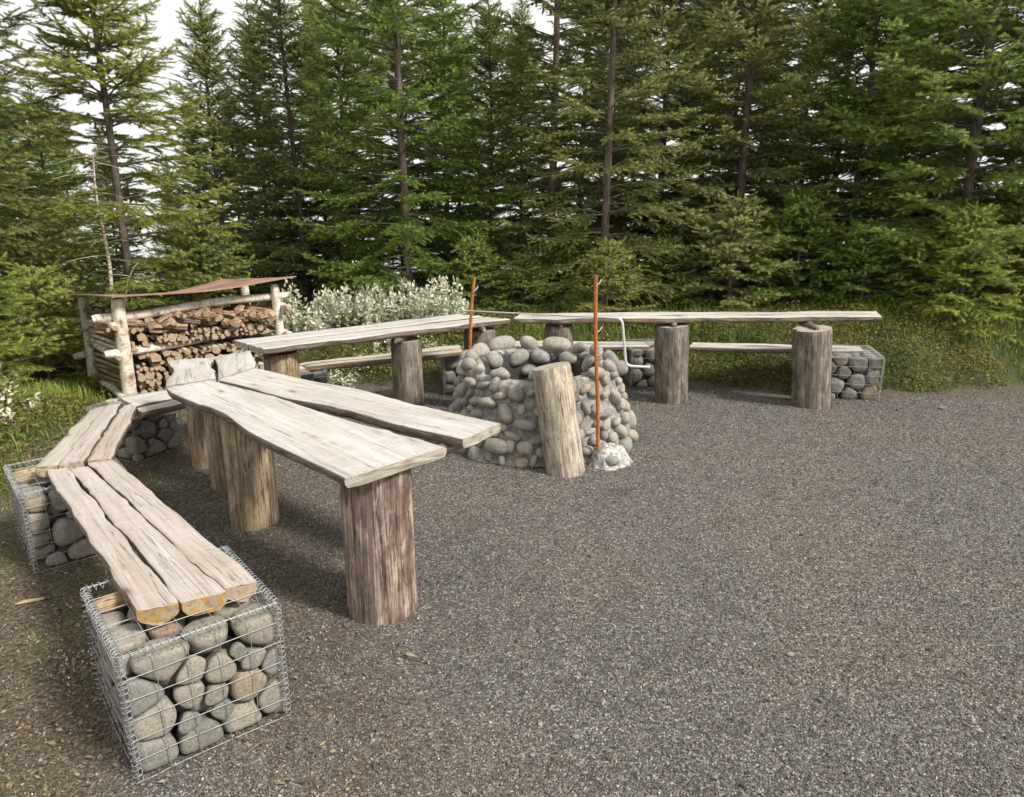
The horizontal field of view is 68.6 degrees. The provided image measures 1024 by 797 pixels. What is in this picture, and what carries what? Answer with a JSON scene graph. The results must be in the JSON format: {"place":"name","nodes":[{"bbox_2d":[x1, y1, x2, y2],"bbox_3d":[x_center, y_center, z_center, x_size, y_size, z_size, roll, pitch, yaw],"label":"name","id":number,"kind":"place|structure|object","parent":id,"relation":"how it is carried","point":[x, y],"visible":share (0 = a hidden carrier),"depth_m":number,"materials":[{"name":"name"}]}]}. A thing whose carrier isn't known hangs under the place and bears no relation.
{"place":"outdoors","nodes":[
{"label":"outdoors","id":0,"kind":"place"},
{"bbox_2d":[0,180,1022,283],"bbox_3d":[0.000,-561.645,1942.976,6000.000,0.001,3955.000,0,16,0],"label":"water","id":1,"kind":"structure","parent":0,"point":[145,187],"depth_m":235.78,"materials":[{"name":"grey liquid"}]},
{"bbox_2d":[0,269,1023,796],"bbox_3d":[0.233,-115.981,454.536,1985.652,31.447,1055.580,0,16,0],"label":"ground","id":2,"kind":"structure","parent":0,"point":[750,387],"depth_m":3.26,"materials":[{"name":"grey gravel"}]},
{"bbox_2d":[0,394,21,427],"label":"flowering shrub","id":3,"kind":"object","parent":2,"relation":"on","point":[8,410],"visible":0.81,"depth_m":5.41,"materials":[{"name":"beige plant"}]},
{"bbox_2d":[0,133,29,318],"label":"spruce tree","id":4,"kind":"object","parent":2,"relation":"on","point":[3,316],"visible":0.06,"depth_m":8.84,"materials":[{"name":"green plant"}]},
{"bbox_2d":[0,361,42,415],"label":"flowering shrub","id":5,"kind":"object","parent":2,"relation":"on","point":[2,398],"visible":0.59,"depth_m":5.76,"materials":[{"name":"beige plant"}]},
{"bbox_2d":[0,252,60,402],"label":"spruce tree","id":6,"kind":"object","parent":2,"relation":"on","point":[12,346],"visible":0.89,"depth_m":5.75,"materials":[{"name":"green plant"}]},
{"bbox_2d":[0,83,60,280],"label":"spruce tree","id":7,"kind":"object","parent":2,"relation":"on","point":[9,96],"visible":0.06,"depth_m":11.70,"materials":[{"name":"green plant"}]},
{"bbox_2d":[0,40,82,312],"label":"spruce tree","id":8,"kind":"object","parent":2,"relation":"on","point":[58,167],"visible":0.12,"depth_m":10.17,"materials":[{"name":"green plant"}]},
{"bbox_2d":[0,258,118,386],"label":"spruce tree","id":9,"kind":"object","parent":2,"relation":"on","point":[40,316],"visible":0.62,"depth_m":6.89,"materials":[{"name":"green plant"}]},
{"bbox_2d":[0,67,122,299],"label":"spruce tree","id":10,"kind":"object","parent":2,"relation":"on","point":[44,159],"visible":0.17,"depth_m":10.29,"materials":[{"name":"green plant"}]},
{"bbox_2d":[0,0,125,378],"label":"spruce tree","id":11,"kind":"object","parent":2,"relation":"on","point":[9,243],"visible":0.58,"depth_m":7.38,"materials":[{"name":"green plant"}]},
{"bbox_2d":[3,456,126,573],"bbox_3d":[-2.229,0.538,3.794,0.470,0.416,0.490,-13,21,-38],"label":"gabion","id":12,"kind":"object","parent":2,"relation":"on","point":[52,534],"visible":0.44,"depth_m":3.60,"materials":[{"name":"stone"}]},
{"bbox_2d":[35,403,136,476],"bbox_3d":[-2.341,0.200,4.260,0.327,0.131,1.332,-5,17,-18],"label":"log bench","id":13,"kind":"object","parent":12,"relation":"on","point":[94,435],"visible":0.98,"depth_m":4.03,"materials":[{"name":"brown wood"}]},
{"bbox_2d":[47,459,257,624],"bbox_3d":[-1.557,0.509,3.067,0.365,0.105,1.735,-13,21,-38],"label":"log bench","id":14,"kind":"object","parent":12,"relation":"on","point":[188,569],"visible":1,"depth_m":2.78,"materials":[{"name":"brown wood"}]},
{"bbox_2d":[39,649,100,678],"bbox_3d":[-1.664,1.018,2.855,0.237,0.169,0.187,0,16,0],"label":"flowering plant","id":15,"kind":"object","parent":2,"relation":"on","point":[67,662],"visible":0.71,"depth_m":2.85,"materials":[{"name":"plant"}]},
{"bbox_2d":[36,111,121,290],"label":"spruce tree","id":16,"kind":"object","parent":2,"relation":"on","point":[106,281],"visible":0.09,"depth_m":11.45,"materials":[{"name":"green plant"}]},
{"bbox_2d":[52,142,147,340],"bbox_3d":[-4.187,-1.495,7.725,0.782,2.166,0.745,-6,17,-18],"label":"birch sapling","id":17,"kind":"object","parent":2,"relation":"on","point":[109,259],"visible":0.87,"depth_m":7.58,"materials":[{"name":"grey plant"}]},
{"bbox_2d":[0,445,209,794],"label":"short grass","id":18,"kind":"structure","parent":2,"relation":"on","point":[63,596],"depth_m":3.31,"materials":[{"name":"green plant"}]},
{"bbox_2d":[84,126,149,283],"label":"spruce tree","id":19,"kind":"object","parent":2,"relation":"on","point":[99,184],"visible":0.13,"depth_m":12.34,"materials":[{"name":"green plant"}]},
{"bbox_2d":[0,0,248,349],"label":"spruce tree","id":20,"kind":"object","parent":2,"relation":"on","point":[130,74],"visible":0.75,"depth_m":7.78,"materials":[{"name":"green plant"}]},
{"bbox_2d":[86,392,184,463],"bbox_3d":[-2.555,0.190,5.106,0.430,0.346,0.410,7,18,23],"label":"gabion","id":21,"kind":"object","parent":2,"relation":"on","point":[150,436],"visible":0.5,"depth_m":5.01,"materials":[{"name":"stone"}]},
{"bbox_2d":[2,422,293,782],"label":"dry twigs","id":22,"kind":"object","parent":2,"relation":"on","point":[126,617],"visible":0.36,"depth_m":3.11,"materials":[{"name":"brown wood"}]},
{"bbox_2d":[147,161,192,283],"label":"spruce tree","id":23,"kind":"object","parent":2,"relation":"on","point":[171,192],"visible":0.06,"depth_m":12.16,"materials":[{"name":"green plant"}]},
{"bbox_2d":[60,276,295,404],"bbox_3d":[-3.127,-0.563,7.145,1.807,1.175,1.331,-13,21,-38],"label":"firewood shelter","id":24,"kind":"object","parent":2,"relation":"on","point":[119,351],"visible":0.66,"depth_m":6.71,"materials":[{"name":"brown wood"}]},
{"bbox_2d":[80,545,291,783],"bbox_3d":[-1.126,0.874,2.593,0.510,0.456,0.530,-13,21,-37],"label":"gabion","id":25,"kind":"object","parent":2,"relation":"on","point":[204,680],"visible":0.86,"depth_m":2.43,"materials":[{"name":"stone"}]},
{"bbox_2d":[133,210,259,323],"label":"spruce tree","id":26,"kind":"object","parent":2,"relation":"on","point":[203,260],"visible":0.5,"depth_m":8.35,"materials":[{"name":"green plant"}]},
{"bbox_2d":[160,101,246,293],"bbox_3d":[-4.588,-2.824,11.018,1.366,2.910,1.220,15,22,41],"label":"spruce tree","id":27,"kind":"object","parent":2,"relation":"on","point":[188,153],"visible":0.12,"depth_m":10.83,"materials":[{"name":"green plant"}]},
{"bbox_2d":[0,384,409,796],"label":"leaf litter","id":28,"kind":"object","parent":2,"relation":"on","point":[63,767],"visible":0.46,"depth_m":2.64,"materials":[{"name":"brown plant"}]},
{"bbox_2d":[165,351,255,469],"bbox_3d":[-1.803,0.157,4.617,0.506,0.764,0.870,-7,18,-22],"label":"log table","id":29,"kind":"object","parent":2,"relation":"on","point":[188,371],"visible":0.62,"depth_m":4.64,"materials":[{"name":"brown wood"}]},
{"bbox_2d":[140,0,314,305],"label":"spruce tree","id":30,"kind":"object","parent":2,"relation":"on","point":[199,64],"visible":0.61,"depth_m":9.57,"materials":[{"name":"green plant"}]},
{"bbox_2d":[204,75,286,275],"bbox_3d":[-4.550,-3.486,12.468,1.453,3.494,1.626,-3,17,-11],"label":"spruce tree","id":31,"kind":"object","parent":2,"relation":"on","point":[225,151],"visible":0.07,"depth_m":12.21,"materials":[{"name":"green plant"}]},
{"bbox_2d":[192,0,335,291],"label":"spruce tree","id":32,"kind":"object","parent":2,"relation":"on","point":[238,33],"visible":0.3,"depth_m":10.71,"materials":[{"name":"green plant"}]},
{"bbox_2d":[239,99,317,277],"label":"spruce tree","id":33,"kind":"object","parent":2,"relation":"on","point":[268,148],"visible":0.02,"depth_m":12.51,"materials":[{"name":"green plant"}]},
{"bbox_2d":[258,279,342,350],"bbox_3d":[-2.252,-0.882,7.959,0.874,0.735,0.812,0,16,0],"label":"willow shrub","id":34,"kind":"object","parent":2,"relation":"on","point":[315,320],"visible":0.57,"depth_m":7.85,"materials":[{"name":"plant"}]},
{"bbox_2d":[229,0,377,296],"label":"spruce tree","id":35,"kind":"object","parent":2,"relation":"on","point":[299,248],"visible":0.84,"depth_m":9.98,"materials":[{"name":"green plant"}]},
{"bbox_2d":[259,11,375,278],"bbox_3d":[-3.234,-4.135,12.593,2.276,4.929,2.034,10,19,30],"label":"spruce tree","id":36,"kind":"object","parent":2,"relation":"on","point":[323,105],"visible":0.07,"depth_m":12.23,"materials":[{"name":"green plant"}]},
{"bbox_2d":[305,369,332,415],"bbox_3d":[-1.754,-0.054,6.227,0.450,0.356,0.450,-6,17,-19],"label":"gabion","id":37,"kind":"object","parent":2,"relation":"on","point":[320,376],"visible":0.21,"depth_m":6.13,"materials":[{"name":"stone"}]},
{"bbox_2d":[121,366,313,418],"bbox_3d":[-2.075,-0.079,5.504,0.418,0.155,1.671,9,19,29],"label":"log bench","id":38,"kind":"object","parent":37,"relation":"on","point":[149,404],"visible":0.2,"depth_m":4.93,"materials":[{"name":"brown wood"}]},
{"bbox_2d":[167,368,500,625],"bbox_3d":[-1.117,0.407,3.755,2.032,0.773,0.876,12,20,35],"label":"log table","id":39,"kind":"object","parent":2,"relation":"on","point":[255,419],"visible":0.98,"depth_m":3.30,"materials":[{"name":"brown wood"}]},
{"bbox_2d":[259,0,421,292],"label":"spruce tree","id":40,"kind":"object","parent":2,"relation":"on","point":[323,13],"visible":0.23,"depth_m":10.97,"materials":[{"name":"green plant"}]},
{"bbox_2d":[325,369,360,387],"bbox_3d":[-1.746,-0.201,7.217,0.567,0.352,0.357,0,16,0],"label":"willow shrub","id":41,"kind":"object","parent":2,"relation":"on","point":[343,382],"visible":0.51,"depth_m":7.25,"materials":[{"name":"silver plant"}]},
{"bbox_2d":[313,282,390,327],"bbox_3d":[-1.768,-0.979,8.148,0.910,0.616,0.850,0,16,0],"label":"willow shrub","id":42,"kind":"object","parent":2,"relation":"on","point":[345,301],"visible":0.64,"depth_m":7.96,"materials":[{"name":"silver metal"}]},
{"bbox_2d":[234,314,509,405],"bbox_3d":[-1.005,-0.161,5.882,2.138,0.822,0.521,-11,20,-33],"label":"log table","id":43,"kind":"object","parent":2,"relation":"on","point":[279,355],"visible":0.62,"depth_m":5.73,"materials":[{"name":"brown wood"}]},
{"bbox_2d":[351,276,433,323],"bbox_3d":[-1.267,-1.019,8.243,0.911,0.572,0.891,0,16,0],"label":"willow shrub","id":44,"kind":"object","parent":2,"relation":"on","point":[405,307],"visible":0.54,"depth_m":8.08,"materials":[{"name":"plant"}]},
{"bbox_2d":[327,0,467,277],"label":"spruce tree","id":45,"kind":"object","parent":2,"relation":"on","point":[416,69],"visible":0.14,"depth_m":12.22,"materials":[{"name":"green plant"}]},
{"bbox_2d":[348,335,451,375],"bbox_3d":[-1.087,-0.427,7.528,1.104,0.412,0.391,0,16,0],"label":"willow shrub","id":46,"kind":"object","parent":2,"relation":"on","point":[377,351],"visible":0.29,"depth_m":7.52,"materials":[{"name":"green plant"}]},
{"bbox_2d":[279,0,528,307],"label":"spruce tree","id":47,"kind":"object","parent":2,"relation":"on","point":[404,192],"visible":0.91,"depth_m":8.79,"materials":[{"name":"green plant"}]},
{"bbox_2d":[411,275,469,336],"bbox_3d":[-0.753,-0.993,8.038,0.660,0.642,0.875,0,16,0],"label":"willow shrub","id":48,"kind":"object","parent":2,"relation":"on","point":[444,305],"visible":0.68,"depth_m":7.86,"materials":[{"name":"plant"}]},
{"bbox_2d":[384,0,507,271],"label":"spruce tree","id":49,"kind":"object","parent":2,"relation":"on","point":[444,35],"visible":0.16,"depth_m":11.38,"materials":[{"name":"green plant"}]},
{"bbox_2d":[439,345,462,394],"bbox_3d":[-0.440,-0.273,7.076,0.470,0.376,0.450,-3,17,-10],"label":"gabion","id":50,"kind":"object","parent":2,"relation":"on","point":[447,372],"visible":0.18,"depth_m":6.88,"materials":[{"name":"stone"}]},
{"bbox_2d":[299,345,461,370],"bbox_3d":[-1.085,-0.342,6.551,1.533,0.070,0.290,-9,19,-28],"label":"log bench","id":51,"kind":"object","parent":50,"relation":"on","point":[434,353],"visible":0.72,"depth_m":6.45,"materials":[{"name":"brown wood"}]},
{"bbox_2d":[513,341,648,351],"bbox_3d":[0.526,-0.492,7.076,1.498,0.063,0.254,1,16,3],"label":"log bench","id":52,"kind":"object","parent":50,"relation":"on","point":[613,346],"visible":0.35,"depth_m":7.00,"materials":[{"name":"brown wood"}]},
{"bbox_2d":[410,36,515,277],"bbox_3d":[-0.969,-3.906,12.776,1.918,4.331,2.146,9,19,28],"label":"spruce tree","id":53,"kind":"object","parent":2,"relation":"on","point":[459,92],"visible":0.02,"depth_m":12.59,"materials":[{"name":"green plant"}]},
{"bbox_2d":[426,231,521,315],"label":"spruce tree","id":54,"kind":"object","parent":2,"relation":"on","point":[480,268],"visible":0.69,"depth_m":8.74,"materials":[{"name":"green plant"}]},
{"bbox_2d":[412,0,557,281],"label":"spruce tree","id":55,"kind":"object","parent":2,"relation":"on","point":[487,64],"visible":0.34,"depth_m":10.28,"materials":[{"name":"green plant"}]},
{"bbox_2d":[0,282,1023,533],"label":"grass","id":56,"kind":"structure","parent":2,"relation":"on","point":[46,388],"depth_m":7.47,"materials":[{"name":"green plant"}]},
{"bbox_2d":[0,285,1023,498],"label":"ground cover","id":57,"kind":"object","parent":2,"relation":"on","point":[77,405],"visible":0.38,"depth_m":7.30,"materials":[{"name":"green plant"}]},
{"bbox_2d":[470,0,576,273],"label":"spruce tree","id":58,"kind":"object","parent":2,"relation":"on","point":[520,18],"visible":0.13,"depth_m":12.16,"materials":[{"name":"green plant"}]},
{"bbox_2d":[487,252,560,313],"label":"spruce tree","id":59,"kind":"object","parent":2,"relation":"on","point":[518,281],"visible":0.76,"depth_m":8.61,"materials":[{"name":"green plant"}]},
{"bbox_2d":[447,335,637,467],"bbox_3d":[0.219,-0.017,5.392,1.468,0.691,1.409,0,16,0],"label":"fire pit","id":60,"kind":"object","parent":2,"relation":"on","point":[493,381],"visible":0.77,"depth_m":4.99,"materials":[{"name":"stone"}]},
{"bbox_2d":[468,277,477,349],"bbox_3d":[-0.295,-0.551,5.570,0.100,0.701,0.027,0,16,0],"label":"steel rod","id":61,"kind":"object","parent":60,"relation":"in","point":[473,289],"visible":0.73,"depth_m":5.54,"materials":[{"name":"orange metal"}]},
{"bbox_2d":[467,310,649,368],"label":"roasting spit","id":62,"kind":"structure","parent":61,"relation":"on","point":[624,349],"depth_m":4.68,"materials":[{"name":"white paint"}]},
{"bbox_2d":[434,0,667,303],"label":"spruce tree","id":63,"kind":"object","parent":2,"relation":"on","point":[519,49],"visible":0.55,"depth_m":9.25,"materials":[{"name":"green plant"}]},
{"bbox_2d":[532,362,584,477],"bbox_3d":[0.294,0.142,4.741,0.362,0.748,0.250,12,20,35],"label":"log stump","id":64,"kind":"object","parent":2,"relation":"on","point":[558,422],"visible":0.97,"depth_m":4.64,"materials":[{"name":"brown wood"}]},
{"bbox_2d":[520,223,598,311],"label":"spruce tree","id":65,"kind":"object","parent":2,"relation":"on","point":[571,257],"visible":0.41,"depth_m":8.84,"materials":[{"name":"green plant"}]},
{"bbox_2d":[505,0,652,259],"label":"spruce tree","id":66,"kind":"object","parent":2,"relation":"on","point":[603,34],"visible":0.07,"depth_m":11.12,"materials":[{"name":"green plant"}]},
{"bbox_2d":[500,0,717,312],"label":"spruce tree","id":67,"kind":"object","parent":2,"relation":"on","point":[653,85],"visible":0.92,"depth_m":8.40,"materials":[{"name":"green plant"}]},
{"bbox_2d":[560,236,657,340],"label":"spruce tree","id":68,"kind":"object","parent":2,"relation":"on","point":[607,273],"visible":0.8,"depth_m":8.04,"materials":[{"name":"green plant"}]},
{"bbox_2d":[588,442,632,470],"bbox_3d":[0.636,0.377,4.918,0.355,0.168,0.309,0,16,0],"label":"mortar foot","id":69,"kind":"object","parent":2,"relation":"on","point":[610,456],"visible":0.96,"depth_m":4.84},
{"bbox_2d":[594,275,602,448],"bbox_3d":[0.541,-0.213,4.718,0.090,1.121,0.027,6,18,21],"label":"steel rod","id":70,"kind":"object","parent":69,"relation":"on","point":[596,355],"visible":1,"depth_m":4.71,"materials":[{"name":"orange metal"}]},
{"bbox_2d":[564,4,668,261],"bbox_3d":[1.982,-4.716,12.936,2.601,5.909,2.324,12,20,35],"label":"spruce tree","id":71,"kind":"object","parent":2,"relation":"on","point":[630,37],"visible":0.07,"depth_m":12.62,"materials":[{"name":"green plant"}]},
{"bbox_2d":[621,338,654,388],"bbox_3d":[1.318,-0.338,7.147,0.490,0.386,0.470,-1,16,-3],"label":"gabion","id":72,"kind":"object","parent":2,"relation":"on","point":[641,377],"visible":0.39,"depth_m":6.97,"materials":[{"name":"stone"}]},
{"bbox_2d":[627,235,708,311],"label":"spruce tree","id":73,"kind":"object","parent":2,"relation":"on","point":[677,266],"visible":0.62,"depth_m":8.73,"materials":[{"name":"green plant"}]},
{"bbox_2d":[569,0,788,285],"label":"spruce tree","id":74,"kind":"object","parent":2,"relation":"on","point":[681,9],"visible":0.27,"depth_m":10.22,"materials":[{"name":"green plant"}]},
{"bbox_2d":[514,311,881,408],"bbox_3d":[1.586,-0.305,6.382,3.142,0.806,0.527,0,16,0],"label":"log table","id":75,"kind":"object","parent":2,"relation":"on","point":[811,364],"visible":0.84,"depth_m":6.25,"materials":[{"name":"brown wood"}]},
{"bbox_2d":[637,0,762,260],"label":"spruce tree","id":76,"kind":"object","parent":2,"relation":"on","point":[681,139],"visible":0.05,"depth_m":11.60,"materials":[{"name":"green plant"}]},
{"bbox_2d":[637,0,826,271],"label":"spruce tree","id":77,"kind":"object","parent":2,"relation":"on","point":[745,13],"visible":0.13,"depth_m":11.16,"materials":[{"name":"green plant"}]},
{"bbox_2d":[667,189,798,311],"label":"spruce tree","id":78,"kind":"object","parent":2,"relation":"on","point":[733,227],"visible":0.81,"depth_m":8.33,"materials":[{"name":"green plant"}]},
{"bbox_2d":[625,0,851,294],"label":"spruce tree","id":79,"kind":"object","parent":2,"relation":"on","point":[744,139],"visible":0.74,"depth_m":8.86,"materials":[{"name":"green plant"}]},
{"bbox_2d":[705,4,817,264],"bbox_3d":[4.230,-4.425,12.815,2.034,5.132,2.276,3,17,9],"label":"spruce tree","id":80,"kind":"object","parent":2,"relation":"on","point":[754,84],"visible":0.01,"depth_m":12.53,"materials":[{"name":"green plant"}]},
{"bbox_2d":[732,189,861,306],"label":"spruce tree","id":81,"kind":"object","parent":2,"relation":"on","point":[800,241],"visible":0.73,"depth_m":8.51,"materials":[{"name":"green plant"}]},
{"bbox_2d":[749,0,874,265],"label":"spruce tree","id":82,"kind":"object","parent":2,"relation":"on","point":[807,47],"visible":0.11,"depth_m":11.16,"materials":[{"name":"green plant"}]},
{"bbox_2d":[754,0,916,266],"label":"spruce tree","id":83,"kind":"object","parent":2,"relation":"on","point":[857,65],"visible":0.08,"depth_m":11.71,"materials":[{"name":"green plant"}]},
{"bbox_2d":[830,344,884,400],"bbox_3d":[2.939,-0.242,6.733,0.590,0.402,0.531,3,17,10],"label":"gabion","id":84,"kind":"object","parent":2,"relation":"on","point":[854,375],"visible":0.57,"depth_m":6.50,"materials":[{"name":"stone"}]},
{"bbox_2d":[689,342,862,354],"bbox_3d":[2.393,-0.453,6.838,1.533,0.068,0.239,2,17,8],"label":"log bench","id":85,"kind":"object","parent":84,"relation":"on","point":[741,347],"visible":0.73,"depth_m":6.81,"materials":[{"name":"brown wood"}]},
{"bbox_2d":[745,0,975,295],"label":"spruce tree","id":86,"kind":"object","parent":2,"relation":"on","point":[824,165],"visible":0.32,"depth_m":9.40,"materials":[{"name":"green plant"}]},
{"bbox_2d":[805,215,916,311],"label":"spruce tree","id":87,"kind":"object","parent":2,"relation":"on","point":[864,258],"visible":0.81,"depth_m":8.12,"materials":[{"name":"green plant"}]},
{"bbox_2d":[821,4,942,254],"bbox_3d":[6.605,-4.502,12.927,2.324,5.370,2.601,-5,17,-18],"label":"spruce tree","id":88,"kind":"object","parent":2,"relation":"on","point":[866,178],"visible":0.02,"depth_m":12.55,"materials":[{"name":"green plant"}]},
{"bbox_2d":[863,239,942,310],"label":"spruce tree","id":89,"kind":"object","parent":2,"relation":"on","point":[920,273],"visible":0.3,"depth_m":8.36,"materials":[{"name":"green plant"}]},
{"bbox_2d":[807,0,1023,344],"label":"spruce tree","id":90,"kind":"object","parent":2,"relation":"on","point":[985,79],"visible":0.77,"depth_m":7.86,"materials":[{"name":"green plant"}]},
{"bbox_2d":[810,0,1023,286],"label":"spruce tree","id":91,"kind":"object","parent":2,"relation":"on","point":[877,173],"visible":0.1,"depth_m":10.66,"materials":[{"name":"green plant"}]},
{"bbox_2d":[881,0,1023,291],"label":"spruce tree","id":92,"kind":"object","parent":2,"relation":"on","point":[983,132],"visible":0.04,"depth_m":10.00,"materials":[{"name":"green plant"}]},
{"bbox_2d":[888,201,1023,347],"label":"spruce tree","id":93,"kind":"object","parent":2,"relation":"on","point":[963,239],"visible":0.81,"depth_m":7.50,"materials":[{"name":"green plant"}]},
{"bbox_2d":[926,21,1023,303],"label":"spruce tree","id":94,"kind":"object","parent":2,"relation":"on","point":[1008,106],"visible":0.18,"depth_m":8.68,"materials":[{"name":"green plant"}]},
{"bbox_2d":[979,237,1023,314],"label":"spruce tree","id":95,"kind":"object","parent":2,"relation":"on","point":[1009,289],"visible":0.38,"depth_m":7.87,"materials":[{"name":"green plant"}]},
{"bbox_2d":[0,0,1023,179],"label":"sky","id":96,"kind":"structure","parent":0,"point":[167,25],"materials":[{"name":"white"}]},
{"label":"firewood log","id":97,"kind":"object","parent":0,"visible":0},
{"bbox_2d":[133,337,147,345],"bbox_3d":[-3.253,-0.508,6.565,0.050,0.051,0.301,-14,22,-39],"label":"firewood log","id":98,"kind":"object","parent":97,"relation":"on","point":[144,343],"visible":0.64,"depth_m":6.46,"materials":[{"name":"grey wood"}]},
{"bbox_2d":[131,331,146,340],"bbox_3d":[-3.271,-0.571,6.550,0.088,0.085,0.335,-13,23,-37],"label":"split firewood","id":99,"kind":"object","parent":98,"relation":"on","point":[139,336],"visible":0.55,"depth_m":6.43,"materials":[{"name":"grey wood"}]},
{"label":"split firewood","id":100,"kind":"object","parent":99,"relation":"on","visible":0},
{"bbox_2d":[154,322,187,329],"bbox_3d":[-3.020,-0.640,6.562,0.335,0.061,0.063,2,25,-26],"label":"split firewood","id":101,"kind":"object","parent":100,"relation":"on","point":[182,326],"visible":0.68,"depth_m":6.59,"materials":[{"name":"grey wood"}]},
{"bbox_2d":[165,318,199,324],"bbox_3d":[-2.922,-0.695,6.623,0.314,0.048,0.041,6,-29,-18],"label":"split firewood","id":102,"kind":"object","parent":101,"relation":"on","point":[187,321],"visible":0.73,"depth_m":6.63,"materials":[{"name":"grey wood"}]},
{"label":"split firewood","id":103,"kind":"object","parent":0,"visible":0},
{"bbox_2d":[255,308,272,319],"bbox_3d":[-2.305,-0.814,7.102,0.072,0.063,0.322,-8,17,23],"label":"split firewood","id":104,"kind":"object","parent":103,"relation":"on","point":[259,316],"visible":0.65,"depth_m":6.97,"materials":[{"name":"grey wood"}]},
{"bbox_2d":[244,304,269,314],"bbox_3d":[-2.436,-0.847,7.083,0.322,0.070,0.079,14,50,21],"label":"split firewood","id":105,"kind":"object","parent":104,"relation":"on","point":[257,309],"visible":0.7,"depth_m":7.04,"materials":[{"name":"brown wood"}]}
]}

